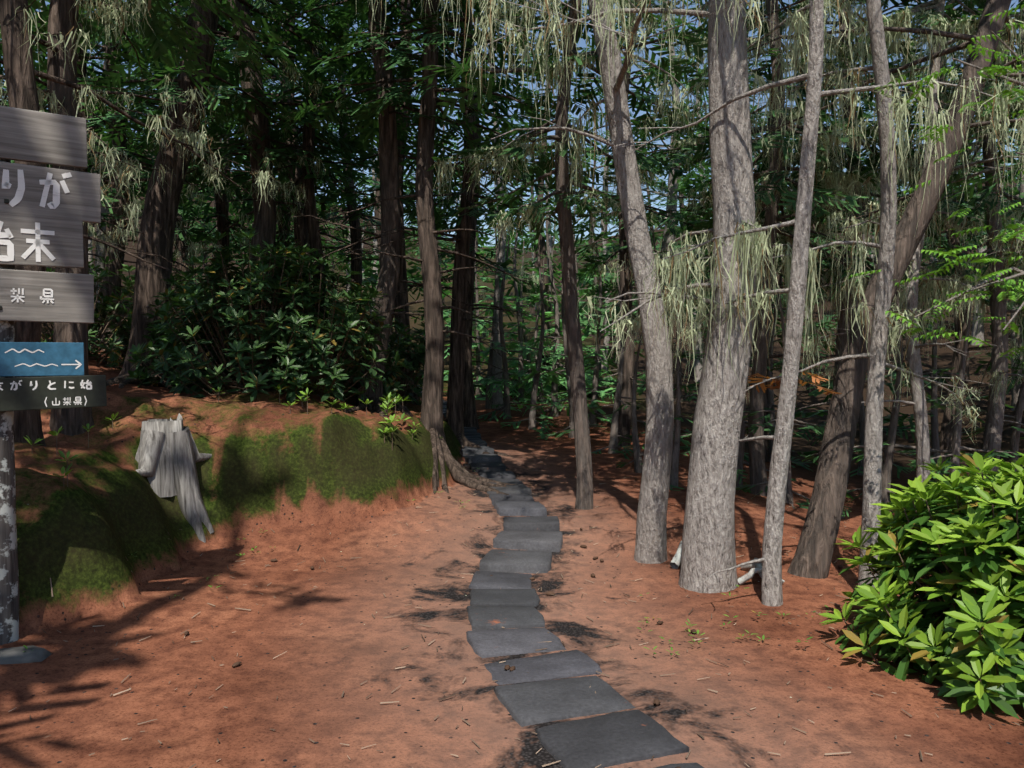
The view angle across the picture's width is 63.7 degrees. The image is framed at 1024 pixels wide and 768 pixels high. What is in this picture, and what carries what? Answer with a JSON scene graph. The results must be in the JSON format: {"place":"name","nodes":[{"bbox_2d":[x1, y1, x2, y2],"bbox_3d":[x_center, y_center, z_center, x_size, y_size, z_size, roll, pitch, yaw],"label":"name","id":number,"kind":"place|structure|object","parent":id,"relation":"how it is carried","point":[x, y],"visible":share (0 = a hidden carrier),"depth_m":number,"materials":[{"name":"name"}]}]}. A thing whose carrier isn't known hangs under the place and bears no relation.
{"place":"outdoors","nodes":[
{"label":"outdoors","id":0,"kind":"place"},
{"bbox_2d":[0,0,1020,247],"label":"sky","id":1,"kind":"structure","parent":0,"point":[582,44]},
{"bbox_2d":[0,100,1023,767],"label":"terrain","id":2,"kind":"structure","parent":0,"point":[356,486],"depth_m":4.68,"materials":[{"name":"brown soil"}]},
{"bbox_2d":[0,645,51,663],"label":"flat rock","id":3,"kind":"object","parent":2,"relation":"on","point":[14,655],"visible":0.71,"depth_m":3.94,"materials":[{"name":"grey stone"}]},
{"bbox_2d":[0,106,106,644],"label":"wooden signpost","id":4,"kind":"object","parent":2,"relation":"on","point":[46,213],"visible":0.99,"depth_m":4.13,"materials":[{"name":"grey wood"}]},
{"bbox_2d":[135,413,214,542],"bbox_3d":[-2.535,0.742,6.175,0.563,1.045,0.563,-1,2,-22],"label":"weathered stump","id":5,"kind":"object","parent":2,"relation":"on","point":[168,456],"visible":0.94,"depth_m":6.07,"materials":[{"name":"grey wood"}]},
{"bbox_2d":[106,368,538,497],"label":"tree roots","id":6,"kind":"object","parent":2,"relation":"on","point":[460,474],"visible":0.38,"depth_m":8.41,"materials":[{"name":"brown plant"}]},
{"bbox_2d":[0,0,1023,605],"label":"forest tree","id":7,"kind":"object","parent":2,"relation":"on","point":[720,438],"depth_m":8.54,"materials":[{"name":"green plant"}]},
{"bbox_2d":[0,0,1023,442],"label":"hanging lichen","id":8,"kind":"object","parent":7,"relation":"hanging from","point":[798,50],"visible":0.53,"depth_m":6.30},
{"bbox_2d":[848,2,1023,363],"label":"rowan tree leaves","id":9,"kind":"object","parent":7,"relation":"attached to","point":[1012,232],"visible":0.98,"depth_m":4.41,"materials":[{"name":"green plant"}]},
{"bbox_2d":[8,453,1019,767],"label":"fallen twigs","id":10,"kind":"object","parent":2,"relation":"on","point":[510,669],"visible":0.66,"depth_m":4.21,"materials":[{"name":"brown wood"}]},
{"bbox_2d":[23,228,1023,719],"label":"rhododendron bush","id":11,"kind":"object","parent":2,"relation":"on","point":[967,662],"depth_m":6.84,"materials":[{"name":"green plant"}]},
{"bbox_2d":[416,385,703,767],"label":"path paving stones","id":12,"kind":"object","parent":2,"relation":"on","point":[605,740],"visible":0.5,"depth_m":4.02,"materials":[{"name":"grey stone"}]},
{"bbox_2d":[669,540,783,584],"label":"deadwood fallen branches","id":13,"kind":"object","parent":2,"relation":"on","point":[752,569],"visible":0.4,"depth_m":5.69,"materials":[{"name":"white wood"}]}
]}

